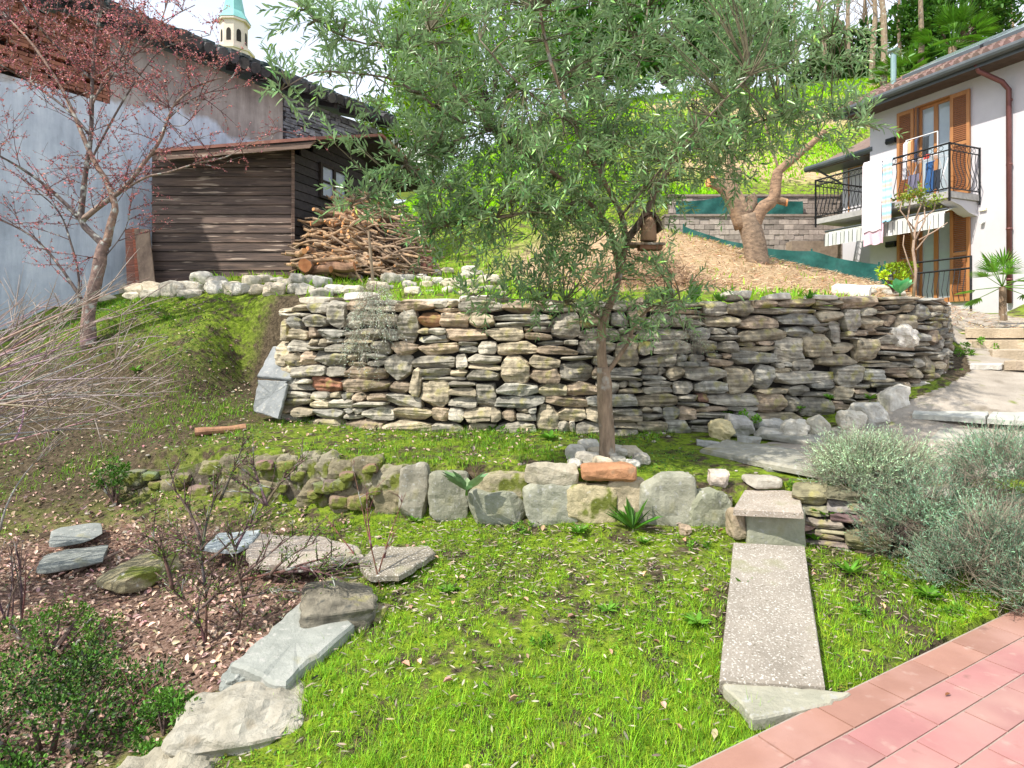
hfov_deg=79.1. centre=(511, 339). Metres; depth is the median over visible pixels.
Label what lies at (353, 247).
branch
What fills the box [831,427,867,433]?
path flag
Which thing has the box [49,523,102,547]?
edging rock
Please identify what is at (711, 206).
net fence
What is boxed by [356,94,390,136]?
conifer
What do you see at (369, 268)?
branch
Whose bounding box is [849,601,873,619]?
weed
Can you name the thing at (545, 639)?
weed
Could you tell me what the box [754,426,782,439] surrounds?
stone
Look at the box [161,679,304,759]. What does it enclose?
edging rock
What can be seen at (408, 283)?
stone
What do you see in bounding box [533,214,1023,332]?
straw
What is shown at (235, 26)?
church tower
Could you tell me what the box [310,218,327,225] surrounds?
branch
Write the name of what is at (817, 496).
slate wall
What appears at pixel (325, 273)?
branch
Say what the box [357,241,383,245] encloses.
branch
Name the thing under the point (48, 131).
old house
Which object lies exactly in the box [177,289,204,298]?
stone
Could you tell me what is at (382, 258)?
branch
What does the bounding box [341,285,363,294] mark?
stone
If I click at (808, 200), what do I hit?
block wall
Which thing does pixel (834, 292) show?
stone
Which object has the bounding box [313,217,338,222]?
branch
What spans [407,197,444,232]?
hill shrub
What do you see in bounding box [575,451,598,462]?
stone
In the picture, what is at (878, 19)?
bare tree
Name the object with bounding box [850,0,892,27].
bare tree
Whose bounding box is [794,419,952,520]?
silver bush
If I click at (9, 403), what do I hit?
cane shrub
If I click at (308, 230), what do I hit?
branch
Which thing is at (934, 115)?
french door
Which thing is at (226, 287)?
stone
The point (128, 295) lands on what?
stone
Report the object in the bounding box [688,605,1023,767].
patio
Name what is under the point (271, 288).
stone
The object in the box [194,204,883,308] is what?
grass
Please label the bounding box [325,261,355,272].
log
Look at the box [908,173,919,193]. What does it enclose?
garment
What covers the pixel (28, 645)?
evergreen shrub
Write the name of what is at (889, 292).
stone
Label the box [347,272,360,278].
branch
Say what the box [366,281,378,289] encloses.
stone
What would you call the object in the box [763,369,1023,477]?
path
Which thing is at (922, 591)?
weed
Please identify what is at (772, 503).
step slab
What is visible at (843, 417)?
stone
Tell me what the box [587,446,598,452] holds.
stone
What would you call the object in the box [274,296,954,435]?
dry stone wall
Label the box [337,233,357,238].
branch
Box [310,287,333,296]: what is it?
stone
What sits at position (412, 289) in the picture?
stone
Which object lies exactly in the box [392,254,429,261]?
branch
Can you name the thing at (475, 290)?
stone
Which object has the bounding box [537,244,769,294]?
pruning heap
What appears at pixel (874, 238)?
towel
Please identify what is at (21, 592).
bare shrub
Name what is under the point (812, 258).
net fence
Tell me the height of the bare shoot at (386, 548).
0.574 m
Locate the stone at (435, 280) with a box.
[431,277,443,283]
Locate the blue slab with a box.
[203,530,260,553]
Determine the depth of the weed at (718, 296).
6.21 m
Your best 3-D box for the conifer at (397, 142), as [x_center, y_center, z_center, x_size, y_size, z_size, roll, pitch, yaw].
[-4.919,-8.465,25.985,1.652,1.931,1.563,0,0,43]
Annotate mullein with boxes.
[442,470,487,495]
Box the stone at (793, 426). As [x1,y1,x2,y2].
[779,418,810,433]
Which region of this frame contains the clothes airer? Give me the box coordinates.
[905,131,947,199]
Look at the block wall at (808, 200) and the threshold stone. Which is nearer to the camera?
the threshold stone
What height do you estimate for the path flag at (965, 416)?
0.093 m
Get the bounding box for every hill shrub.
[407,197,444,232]
[428,161,473,189]
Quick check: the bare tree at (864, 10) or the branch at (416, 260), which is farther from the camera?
the bare tree at (864, 10)
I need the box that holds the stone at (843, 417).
[835,410,867,430]
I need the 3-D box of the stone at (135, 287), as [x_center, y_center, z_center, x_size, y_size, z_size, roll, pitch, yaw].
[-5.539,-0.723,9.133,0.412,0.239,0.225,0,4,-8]
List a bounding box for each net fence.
[676,197,802,213]
[683,224,885,284]
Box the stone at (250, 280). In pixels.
[242,275,261,285]
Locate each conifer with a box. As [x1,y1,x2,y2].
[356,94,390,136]
[377,0,486,151]
[380,119,411,152]
[459,0,570,125]
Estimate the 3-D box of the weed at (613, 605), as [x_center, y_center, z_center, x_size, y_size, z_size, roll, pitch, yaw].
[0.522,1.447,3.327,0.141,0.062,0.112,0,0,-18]
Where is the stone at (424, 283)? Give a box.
[420,281,433,286]
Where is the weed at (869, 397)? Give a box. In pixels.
[864,393,875,398]
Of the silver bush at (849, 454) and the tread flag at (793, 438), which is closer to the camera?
the silver bush at (849, 454)
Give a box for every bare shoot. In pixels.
[319,515,354,553]
[350,455,383,588]
[374,490,405,586]
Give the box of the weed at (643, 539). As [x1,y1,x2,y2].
[637,536,652,542]
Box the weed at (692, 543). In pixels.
[686,538,712,550]
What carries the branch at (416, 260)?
on the branch at (387, 249)
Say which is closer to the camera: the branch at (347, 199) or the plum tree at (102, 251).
the plum tree at (102, 251)
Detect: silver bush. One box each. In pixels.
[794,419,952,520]
[840,413,1023,616]
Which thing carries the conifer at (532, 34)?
on the ground at (252, 326)
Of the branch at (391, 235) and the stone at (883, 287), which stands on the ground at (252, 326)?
the stone at (883, 287)
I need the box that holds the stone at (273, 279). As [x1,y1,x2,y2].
[270,277,282,281]
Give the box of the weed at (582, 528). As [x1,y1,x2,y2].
[568,522,588,534]
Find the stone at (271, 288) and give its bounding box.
[262,282,285,296]
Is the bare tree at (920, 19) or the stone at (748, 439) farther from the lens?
the bare tree at (920, 19)
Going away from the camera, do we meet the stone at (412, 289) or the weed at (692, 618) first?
the weed at (692, 618)
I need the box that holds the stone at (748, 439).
[737,435,761,443]
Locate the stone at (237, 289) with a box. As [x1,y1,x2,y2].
[230,283,249,295]
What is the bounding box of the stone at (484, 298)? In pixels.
[459,295,508,302]
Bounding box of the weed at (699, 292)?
[685,283,701,301]
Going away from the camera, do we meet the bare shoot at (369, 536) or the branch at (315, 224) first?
the bare shoot at (369, 536)
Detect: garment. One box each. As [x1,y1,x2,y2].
[903,141,908,179]
[907,140,911,170]
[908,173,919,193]
[914,138,918,161]
[922,135,929,157]
[925,160,934,191]
[933,168,941,189]
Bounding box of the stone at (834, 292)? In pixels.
[831,291,847,295]
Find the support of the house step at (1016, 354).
on the ground at (252, 326)
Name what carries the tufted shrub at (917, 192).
on the ground at (252, 326)
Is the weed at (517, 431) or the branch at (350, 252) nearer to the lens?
the weed at (517, 431)
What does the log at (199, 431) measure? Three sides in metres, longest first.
0.444 x 0.082 x 0.075 m
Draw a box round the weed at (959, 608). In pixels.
[930,601,966,616]
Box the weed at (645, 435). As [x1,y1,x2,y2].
[628,430,658,442]
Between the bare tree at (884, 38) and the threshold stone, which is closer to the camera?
the threshold stone
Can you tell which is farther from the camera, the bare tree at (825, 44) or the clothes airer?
the bare tree at (825, 44)
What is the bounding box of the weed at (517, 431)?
[500,425,523,435]
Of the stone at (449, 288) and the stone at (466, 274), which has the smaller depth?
the stone at (449, 288)
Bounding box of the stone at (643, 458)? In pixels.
[632,452,650,464]
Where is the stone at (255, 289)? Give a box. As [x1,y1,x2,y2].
[248,284,263,294]
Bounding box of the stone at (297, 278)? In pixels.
[289,273,305,283]
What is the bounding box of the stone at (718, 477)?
[707,469,729,487]
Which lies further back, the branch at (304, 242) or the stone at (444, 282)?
the branch at (304, 242)
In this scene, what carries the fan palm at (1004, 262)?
on the ground at (252, 326)
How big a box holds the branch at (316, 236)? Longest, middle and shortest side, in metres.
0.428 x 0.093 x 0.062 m
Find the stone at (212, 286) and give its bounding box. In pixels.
[204,280,226,293]
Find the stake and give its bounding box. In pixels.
[367,231,373,280]
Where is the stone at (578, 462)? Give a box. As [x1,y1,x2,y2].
[567,458,581,467]
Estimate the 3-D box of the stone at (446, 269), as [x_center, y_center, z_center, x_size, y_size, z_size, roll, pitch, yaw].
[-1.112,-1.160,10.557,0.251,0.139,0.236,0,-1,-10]
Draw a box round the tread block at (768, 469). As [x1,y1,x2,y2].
[760,467,783,472]
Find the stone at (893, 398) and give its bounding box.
[876,384,910,411]
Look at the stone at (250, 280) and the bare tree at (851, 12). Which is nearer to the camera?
the stone at (250, 280)
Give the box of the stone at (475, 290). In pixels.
[467,288,480,292]
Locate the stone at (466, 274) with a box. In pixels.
[461,272,473,277]
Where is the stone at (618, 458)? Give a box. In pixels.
[610,456,625,461]
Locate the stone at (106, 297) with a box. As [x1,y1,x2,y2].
[98,294,116,301]
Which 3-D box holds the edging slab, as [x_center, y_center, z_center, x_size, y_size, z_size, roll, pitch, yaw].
[-1.075,1.497,3.047,0.411,0.138,0.602,0,0,21]
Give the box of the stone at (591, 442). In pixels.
[577,439,598,447]
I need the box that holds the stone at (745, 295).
[721,290,751,302]
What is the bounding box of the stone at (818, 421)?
[806,414,830,434]
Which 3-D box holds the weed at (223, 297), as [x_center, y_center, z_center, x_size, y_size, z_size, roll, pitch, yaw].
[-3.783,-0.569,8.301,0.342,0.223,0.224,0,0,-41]
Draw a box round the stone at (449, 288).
[442,286,452,291]
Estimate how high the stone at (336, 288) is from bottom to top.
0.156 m
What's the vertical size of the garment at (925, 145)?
0.510 m
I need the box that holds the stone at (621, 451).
[615,447,627,456]
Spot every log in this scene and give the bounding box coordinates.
[195,424,245,435]
[295,248,306,256]
[298,258,313,274]
[309,255,354,262]
[311,265,332,273]
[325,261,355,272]
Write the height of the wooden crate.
0.335 m
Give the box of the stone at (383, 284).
[374,282,388,290]
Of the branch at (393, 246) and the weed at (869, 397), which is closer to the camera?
the weed at (869, 397)
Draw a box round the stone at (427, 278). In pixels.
[421,276,431,280]
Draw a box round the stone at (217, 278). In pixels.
[205,276,227,282]
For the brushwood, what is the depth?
10.21 m
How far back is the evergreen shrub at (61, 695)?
2.69 m
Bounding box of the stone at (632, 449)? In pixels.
[621,445,641,457]
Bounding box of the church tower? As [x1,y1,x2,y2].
[217,0,254,57]
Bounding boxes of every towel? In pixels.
[862,157,882,232]
[863,216,883,246]
[882,156,892,222]
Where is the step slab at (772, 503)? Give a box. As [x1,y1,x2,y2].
[733,490,803,518]
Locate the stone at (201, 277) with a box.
[189,271,212,284]
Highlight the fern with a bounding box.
[606,497,662,530]
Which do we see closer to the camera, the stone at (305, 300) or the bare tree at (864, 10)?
the stone at (305, 300)
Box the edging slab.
[231,602,353,688]
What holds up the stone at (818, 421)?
on the ground at (252, 326)
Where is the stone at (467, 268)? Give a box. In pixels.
[461,265,476,272]
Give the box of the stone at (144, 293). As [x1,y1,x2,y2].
[140,289,160,298]
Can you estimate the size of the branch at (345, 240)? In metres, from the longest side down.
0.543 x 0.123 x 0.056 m
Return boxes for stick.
[64,550,121,577]
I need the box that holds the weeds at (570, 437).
[0,295,887,767]
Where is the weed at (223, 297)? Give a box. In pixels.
[214,289,232,301]
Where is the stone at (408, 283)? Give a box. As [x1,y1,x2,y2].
[402,280,416,288]
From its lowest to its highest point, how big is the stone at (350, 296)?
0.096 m
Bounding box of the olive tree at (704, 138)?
[252,0,914,457]
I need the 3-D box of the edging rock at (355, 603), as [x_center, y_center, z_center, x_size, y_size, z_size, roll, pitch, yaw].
[-0.949,1.444,3.387,0.415,0.196,0.470,0,0,-20]
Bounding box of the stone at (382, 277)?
[380,274,385,281]
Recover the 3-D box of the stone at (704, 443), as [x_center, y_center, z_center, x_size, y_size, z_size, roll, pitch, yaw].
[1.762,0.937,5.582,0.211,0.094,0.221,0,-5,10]
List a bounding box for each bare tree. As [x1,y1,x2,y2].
[820,0,831,77]
[836,0,856,14]
[840,0,869,23]
[846,0,851,66]
[850,0,871,50]
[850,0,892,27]
[858,1,880,46]
[867,0,877,85]
[870,0,901,54]
[879,0,887,85]
[917,0,924,67]
[1009,3,1023,27]
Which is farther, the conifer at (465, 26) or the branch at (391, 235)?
the conifer at (465, 26)
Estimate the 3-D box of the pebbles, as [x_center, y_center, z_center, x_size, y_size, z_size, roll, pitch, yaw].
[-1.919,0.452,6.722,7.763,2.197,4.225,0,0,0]
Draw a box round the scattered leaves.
[307,522,908,767]
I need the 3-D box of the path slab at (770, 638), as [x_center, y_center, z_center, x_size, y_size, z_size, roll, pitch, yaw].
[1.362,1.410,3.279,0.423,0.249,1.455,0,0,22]
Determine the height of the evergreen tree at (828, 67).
4.092 m
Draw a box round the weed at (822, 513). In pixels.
[810,508,835,518]
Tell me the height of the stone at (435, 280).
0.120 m
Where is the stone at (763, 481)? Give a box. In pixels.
[741,474,782,488]
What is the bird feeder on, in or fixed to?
hanging from the olive tree at (704, 138)
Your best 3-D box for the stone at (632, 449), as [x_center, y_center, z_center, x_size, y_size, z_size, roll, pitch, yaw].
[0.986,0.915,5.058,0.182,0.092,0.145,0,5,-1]
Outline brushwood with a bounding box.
[281,189,444,277]
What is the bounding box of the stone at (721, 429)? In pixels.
[708,418,735,440]
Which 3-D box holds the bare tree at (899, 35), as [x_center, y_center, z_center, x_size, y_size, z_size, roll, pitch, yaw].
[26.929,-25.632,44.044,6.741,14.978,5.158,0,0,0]
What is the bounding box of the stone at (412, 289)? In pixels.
[404,286,421,295]
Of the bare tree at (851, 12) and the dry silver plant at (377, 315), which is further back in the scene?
the bare tree at (851, 12)
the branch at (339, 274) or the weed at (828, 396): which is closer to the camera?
the weed at (828, 396)
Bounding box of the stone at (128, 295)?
[122,292,139,299]
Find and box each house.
[0,0,396,329]
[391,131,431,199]
[804,23,1023,312]
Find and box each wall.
[119,449,731,527]
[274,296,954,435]
[661,214,842,258]
[667,194,842,213]
[792,482,1023,561]
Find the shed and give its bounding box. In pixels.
[150,134,434,282]
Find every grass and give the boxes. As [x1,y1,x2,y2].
[0,294,675,540]
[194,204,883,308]
[211,515,1023,767]
[393,75,901,228]
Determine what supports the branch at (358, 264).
on the branch
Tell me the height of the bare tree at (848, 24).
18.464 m
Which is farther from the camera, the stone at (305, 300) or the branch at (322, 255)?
the branch at (322, 255)
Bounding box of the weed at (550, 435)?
[536,430,562,439]
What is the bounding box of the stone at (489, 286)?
[478,285,493,290]
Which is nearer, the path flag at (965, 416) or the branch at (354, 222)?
the path flag at (965, 416)
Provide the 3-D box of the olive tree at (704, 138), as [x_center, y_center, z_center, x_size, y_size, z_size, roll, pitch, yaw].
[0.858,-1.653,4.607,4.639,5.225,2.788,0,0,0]
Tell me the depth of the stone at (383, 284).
8.36 m
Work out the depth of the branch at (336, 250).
9.53 m
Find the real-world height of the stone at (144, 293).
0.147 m
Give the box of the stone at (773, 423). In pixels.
[754,418,782,429]
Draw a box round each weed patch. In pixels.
[721,408,761,423]
[953,346,975,356]
[959,336,999,348]
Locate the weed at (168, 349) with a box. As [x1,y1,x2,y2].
[159,347,181,358]
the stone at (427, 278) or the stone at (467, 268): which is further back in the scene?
the stone at (467, 268)
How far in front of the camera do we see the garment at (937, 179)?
14.13 m
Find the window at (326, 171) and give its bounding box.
[318,162,347,201]
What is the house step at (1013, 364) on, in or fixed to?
on the path at (989, 391)
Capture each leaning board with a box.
[125,229,135,284]
[132,228,138,282]
[134,229,154,282]
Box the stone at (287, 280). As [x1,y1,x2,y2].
[277,278,291,285]
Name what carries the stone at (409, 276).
on the ground at (252, 326)
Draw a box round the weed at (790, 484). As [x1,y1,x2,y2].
[786,477,806,490]
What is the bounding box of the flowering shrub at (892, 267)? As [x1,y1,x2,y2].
[874,260,918,293]
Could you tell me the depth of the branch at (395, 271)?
9.55 m
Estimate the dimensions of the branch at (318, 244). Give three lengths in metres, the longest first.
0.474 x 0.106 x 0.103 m
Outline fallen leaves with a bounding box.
[0,296,538,767]
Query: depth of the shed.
10.28 m
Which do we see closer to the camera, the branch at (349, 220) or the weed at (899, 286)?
the weed at (899, 286)
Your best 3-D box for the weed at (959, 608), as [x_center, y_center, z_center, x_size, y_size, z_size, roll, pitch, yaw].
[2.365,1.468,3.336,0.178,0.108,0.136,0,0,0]
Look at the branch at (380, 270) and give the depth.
9.37 m
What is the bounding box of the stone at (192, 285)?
[178,281,203,290]
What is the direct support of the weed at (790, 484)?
on the ground at (252, 326)
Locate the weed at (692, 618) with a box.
[679,610,712,624]
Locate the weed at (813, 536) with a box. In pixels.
[805,530,823,539]
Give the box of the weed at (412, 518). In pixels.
[405,515,423,520]
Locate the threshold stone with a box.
[723,684,850,730]
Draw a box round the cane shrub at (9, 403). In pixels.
[0,246,194,529]
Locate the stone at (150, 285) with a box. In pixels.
[141,281,159,289]
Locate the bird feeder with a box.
[625,211,664,250]
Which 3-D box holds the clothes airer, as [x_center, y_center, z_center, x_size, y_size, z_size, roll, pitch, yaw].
[9.780,-4.053,14.605,0.519,1.477,0.763,0,0,-23]
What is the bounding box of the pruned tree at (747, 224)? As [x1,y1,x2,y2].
[705,103,826,264]
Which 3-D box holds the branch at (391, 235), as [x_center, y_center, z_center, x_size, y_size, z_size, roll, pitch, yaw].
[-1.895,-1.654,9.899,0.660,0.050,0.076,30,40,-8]
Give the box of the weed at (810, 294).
[804,288,817,298]
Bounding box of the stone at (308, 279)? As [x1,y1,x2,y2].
[304,275,312,283]
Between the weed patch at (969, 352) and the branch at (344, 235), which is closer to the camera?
the weed patch at (969, 352)
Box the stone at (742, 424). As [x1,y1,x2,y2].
[724,413,755,437]
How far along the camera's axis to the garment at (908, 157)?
14.72 m
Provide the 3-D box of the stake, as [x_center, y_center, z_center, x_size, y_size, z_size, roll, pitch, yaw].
[-2.024,-1.191,8.900,0.106,0.750,0.051,0,0,0]
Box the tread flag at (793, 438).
[760,429,836,445]
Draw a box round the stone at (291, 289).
[287,283,297,293]
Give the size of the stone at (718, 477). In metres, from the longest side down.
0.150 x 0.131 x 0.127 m
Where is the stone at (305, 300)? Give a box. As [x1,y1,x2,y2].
[299,297,345,304]
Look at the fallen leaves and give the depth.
3.81 m
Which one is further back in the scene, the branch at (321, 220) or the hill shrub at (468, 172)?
the hill shrub at (468, 172)
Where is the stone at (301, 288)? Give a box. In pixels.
[295,283,315,294]
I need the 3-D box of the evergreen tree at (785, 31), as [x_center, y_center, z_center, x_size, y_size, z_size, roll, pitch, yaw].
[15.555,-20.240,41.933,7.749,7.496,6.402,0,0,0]
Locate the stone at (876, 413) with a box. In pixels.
[848,402,890,428]
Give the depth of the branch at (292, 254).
9.78 m
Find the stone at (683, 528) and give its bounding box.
[678,523,691,534]
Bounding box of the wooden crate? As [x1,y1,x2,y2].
[421,256,432,275]
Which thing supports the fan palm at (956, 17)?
on the ground at (252, 326)
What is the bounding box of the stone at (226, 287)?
[222,281,239,295]
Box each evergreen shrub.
[0,592,125,681]
[0,627,190,767]
[87,455,132,505]
[123,681,200,756]
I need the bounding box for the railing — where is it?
[886,255,971,310]
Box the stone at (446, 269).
[440,267,453,273]
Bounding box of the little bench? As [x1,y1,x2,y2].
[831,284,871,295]
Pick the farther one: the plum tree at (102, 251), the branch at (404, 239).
the branch at (404, 239)
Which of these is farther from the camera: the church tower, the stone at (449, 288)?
the church tower
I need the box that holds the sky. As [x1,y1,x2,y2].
[112,0,1023,206]
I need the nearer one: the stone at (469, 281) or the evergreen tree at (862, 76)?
the stone at (469, 281)
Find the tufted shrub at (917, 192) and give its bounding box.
[891,181,947,296]
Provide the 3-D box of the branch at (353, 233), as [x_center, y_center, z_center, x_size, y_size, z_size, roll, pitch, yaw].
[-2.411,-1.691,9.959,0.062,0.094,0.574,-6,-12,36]
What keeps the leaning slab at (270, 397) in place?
on the ground at (252, 326)
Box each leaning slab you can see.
[253,380,288,418]
[257,346,297,380]
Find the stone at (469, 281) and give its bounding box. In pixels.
[463,279,478,287]
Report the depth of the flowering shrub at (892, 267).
9.38 m
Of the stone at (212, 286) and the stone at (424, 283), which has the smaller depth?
the stone at (212, 286)
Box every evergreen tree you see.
[522,0,668,106]
[631,0,721,91]
[688,0,801,86]
[785,52,877,84]
[804,14,880,80]
[855,56,912,78]
[877,0,1023,54]
[888,38,947,74]
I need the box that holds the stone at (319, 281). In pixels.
[312,275,332,287]
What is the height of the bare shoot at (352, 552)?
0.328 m
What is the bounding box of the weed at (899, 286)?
[888,277,913,295]
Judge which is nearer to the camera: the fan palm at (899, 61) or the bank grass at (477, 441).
the bank grass at (477, 441)
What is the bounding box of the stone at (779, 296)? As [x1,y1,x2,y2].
[761,293,791,300]
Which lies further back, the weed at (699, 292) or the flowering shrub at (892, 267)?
the flowering shrub at (892, 267)
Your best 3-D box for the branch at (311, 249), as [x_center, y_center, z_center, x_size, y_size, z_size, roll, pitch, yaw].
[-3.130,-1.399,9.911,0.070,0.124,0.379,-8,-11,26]
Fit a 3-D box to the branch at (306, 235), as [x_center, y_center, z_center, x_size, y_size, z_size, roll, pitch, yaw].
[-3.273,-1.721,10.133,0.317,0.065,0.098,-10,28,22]
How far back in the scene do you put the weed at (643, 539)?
4.06 m
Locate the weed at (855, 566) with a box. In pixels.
[830,559,865,574]
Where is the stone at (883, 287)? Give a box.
[870,285,888,289]
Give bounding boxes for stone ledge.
[786,241,840,258]
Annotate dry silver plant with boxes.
[336,281,404,385]
[665,315,718,371]
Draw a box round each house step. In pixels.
[965,328,1023,337]
[968,340,1023,348]
[970,363,1003,369]
[989,349,1023,359]
[1004,360,1023,369]
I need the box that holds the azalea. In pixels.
[134,430,376,645]
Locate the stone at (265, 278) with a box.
[257,274,272,282]
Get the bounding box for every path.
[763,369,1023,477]
[906,295,1023,369]
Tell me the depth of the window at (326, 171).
11.11 m
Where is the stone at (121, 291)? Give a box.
[119,283,126,293]
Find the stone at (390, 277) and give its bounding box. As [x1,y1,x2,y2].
[381,272,399,282]
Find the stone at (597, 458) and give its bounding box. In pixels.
[592,455,613,462]
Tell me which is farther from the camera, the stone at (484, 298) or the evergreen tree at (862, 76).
the evergreen tree at (862, 76)
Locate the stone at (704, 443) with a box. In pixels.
[696,439,719,446]
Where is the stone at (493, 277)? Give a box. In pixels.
[482,274,499,283]
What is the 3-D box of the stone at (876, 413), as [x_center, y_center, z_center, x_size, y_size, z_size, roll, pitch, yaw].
[3.283,0.714,5.704,0.361,0.284,0.211,0,1,8]
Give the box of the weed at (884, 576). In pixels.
[870,571,899,586]
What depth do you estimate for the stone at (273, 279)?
9.10 m
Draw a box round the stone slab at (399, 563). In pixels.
[359,546,434,581]
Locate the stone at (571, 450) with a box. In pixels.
[565,444,584,459]
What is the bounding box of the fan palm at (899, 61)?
[866,47,929,84]
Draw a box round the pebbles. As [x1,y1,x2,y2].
[9,302,757,542]
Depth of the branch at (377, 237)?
9.94 m
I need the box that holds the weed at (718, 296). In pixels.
[713,292,727,301]
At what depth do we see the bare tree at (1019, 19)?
50.00 m
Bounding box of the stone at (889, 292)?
[881,289,905,295]
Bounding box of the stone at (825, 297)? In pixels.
[803,295,837,300]
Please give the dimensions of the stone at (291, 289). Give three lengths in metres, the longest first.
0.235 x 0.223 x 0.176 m
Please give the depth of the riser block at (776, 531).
4.05 m
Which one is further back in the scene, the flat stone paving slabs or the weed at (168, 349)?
the weed at (168, 349)
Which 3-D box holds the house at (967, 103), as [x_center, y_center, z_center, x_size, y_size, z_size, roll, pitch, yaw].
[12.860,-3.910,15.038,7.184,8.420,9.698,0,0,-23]
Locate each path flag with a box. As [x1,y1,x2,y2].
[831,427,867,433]
[912,410,988,423]
[929,428,1021,450]
[987,412,1023,425]
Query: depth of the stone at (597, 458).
4.50 m
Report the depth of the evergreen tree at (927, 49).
35.38 m
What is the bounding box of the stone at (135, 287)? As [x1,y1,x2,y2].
[121,283,141,292]
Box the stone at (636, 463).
[625,459,640,468]
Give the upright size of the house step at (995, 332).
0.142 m
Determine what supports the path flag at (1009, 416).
on the path at (989, 391)
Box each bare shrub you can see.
[0,524,43,632]
[114,660,172,724]
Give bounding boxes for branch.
[285,252,326,256]
[290,256,314,261]
[293,240,323,247]
[293,243,317,247]
[303,228,325,232]
[304,232,320,237]
[306,246,317,252]
[308,233,329,238]
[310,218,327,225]
[312,207,332,217]
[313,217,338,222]
[313,272,346,274]
[314,239,343,246]
[316,252,347,256]
[321,243,347,253]
[323,225,348,237]
[326,231,352,236]
[331,235,365,251]
[331,272,352,277]
[332,249,349,253]
[334,212,352,216]
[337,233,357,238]
[338,249,364,256]
[341,225,359,231]
[342,209,361,214]
[342,260,375,271]
[344,196,366,204]
[344,218,368,229]
[344,239,377,242]
[345,218,360,230]
[345,255,381,265]
[347,220,377,226]
[347,230,367,235]
[347,236,372,255]
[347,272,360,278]
[349,246,373,250]
[356,267,384,270]
[357,231,379,235]
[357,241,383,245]
[361,254,379,266]
[364,224,380,229]
[364,246,389,259]
[366,234,395,239]
[367,267,397,274]
[371,245,393,256]
[375,225,411,246]
[376,256,411,273]
[378,213,414,220]
[378,238,403,242]
[379,245,400,248]
[383,247,421,258]
[384,227,413,231]
[384,250,418,257]
[384,268,407,273]
[385,247,423,270]
[387,230,425,240]
[389,236,412,244]
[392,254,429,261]
[394,248,413,266]
[396,253,434,266]
[400,269,425,275]
[405,269,440,273]
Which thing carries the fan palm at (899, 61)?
on the ground at (252, 326)
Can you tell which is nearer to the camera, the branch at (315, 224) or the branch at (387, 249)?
the branch at (387, 249)
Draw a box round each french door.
[848,165,862,211]
[915,94,951,196]
[915,207,949,301]
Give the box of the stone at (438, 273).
[432,269,441,275]
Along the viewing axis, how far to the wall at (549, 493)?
4.54 m
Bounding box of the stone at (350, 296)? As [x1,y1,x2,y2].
[344,292,380,300]
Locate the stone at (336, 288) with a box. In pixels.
[325,284,343,294]
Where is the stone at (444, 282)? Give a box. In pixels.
[442,278,459,286]
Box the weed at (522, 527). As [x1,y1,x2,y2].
[513,520,533,534]
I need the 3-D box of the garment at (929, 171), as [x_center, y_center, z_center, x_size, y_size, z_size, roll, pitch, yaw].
[9.635,-3.750,14.283,0.092,0.740,0.180,0,0,-23]
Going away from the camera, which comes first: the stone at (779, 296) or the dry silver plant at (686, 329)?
the dry silver plant at (686, 329)
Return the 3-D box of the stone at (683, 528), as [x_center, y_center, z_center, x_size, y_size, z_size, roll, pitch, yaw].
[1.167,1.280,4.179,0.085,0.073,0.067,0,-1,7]
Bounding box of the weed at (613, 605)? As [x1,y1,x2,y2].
[594,600,620,611]
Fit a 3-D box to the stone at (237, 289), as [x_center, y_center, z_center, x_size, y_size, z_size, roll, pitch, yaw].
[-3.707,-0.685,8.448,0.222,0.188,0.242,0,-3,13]
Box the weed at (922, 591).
[912,583,946,598]
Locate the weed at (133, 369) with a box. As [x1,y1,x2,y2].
[129,365,140,370]
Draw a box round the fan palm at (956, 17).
[905,0,1001,69]
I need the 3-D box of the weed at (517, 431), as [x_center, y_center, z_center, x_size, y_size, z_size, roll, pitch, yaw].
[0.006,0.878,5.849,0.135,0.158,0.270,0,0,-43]
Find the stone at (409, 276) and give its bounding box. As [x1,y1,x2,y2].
[400,274,414,280]
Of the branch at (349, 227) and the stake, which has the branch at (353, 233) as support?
the branch at (349, 227)
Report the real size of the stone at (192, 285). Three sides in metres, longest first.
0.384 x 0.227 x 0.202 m
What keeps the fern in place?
on the ground at (252, 326)
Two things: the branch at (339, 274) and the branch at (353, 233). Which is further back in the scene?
the branch at (353, 233)
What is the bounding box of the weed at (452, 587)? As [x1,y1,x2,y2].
[435,583,460,591]
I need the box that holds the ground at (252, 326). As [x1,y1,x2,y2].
[0,76,1023,767]
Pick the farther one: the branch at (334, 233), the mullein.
the branch at (334, 233)
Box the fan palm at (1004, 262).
[955,247,1023,320]
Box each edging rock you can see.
[36,545,107,573]
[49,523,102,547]
[96,552,183,593]
[117,747,219,767]
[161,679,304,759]
[219,660,244,691]
[299,577,377,631]
[371,603,389,623]
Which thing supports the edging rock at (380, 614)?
on the ground at (252, 326)
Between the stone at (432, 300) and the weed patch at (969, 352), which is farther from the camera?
the weed patch at (969, 352)
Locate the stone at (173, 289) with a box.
[158,280,185,296]
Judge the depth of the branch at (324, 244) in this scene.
9.79 m
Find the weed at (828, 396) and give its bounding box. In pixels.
[823,393,834,398]
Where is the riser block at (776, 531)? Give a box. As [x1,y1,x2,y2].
[744,507,805,546]
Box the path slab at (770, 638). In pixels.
[719,543,824,693]
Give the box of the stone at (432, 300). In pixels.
[406,299,459,301]
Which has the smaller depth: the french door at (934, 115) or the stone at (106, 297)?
the stone at (106, 297)
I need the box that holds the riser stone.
[725,507,746,539]
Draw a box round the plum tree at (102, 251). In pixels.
[0,0,327,349]
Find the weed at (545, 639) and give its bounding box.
[529,629,554,649]

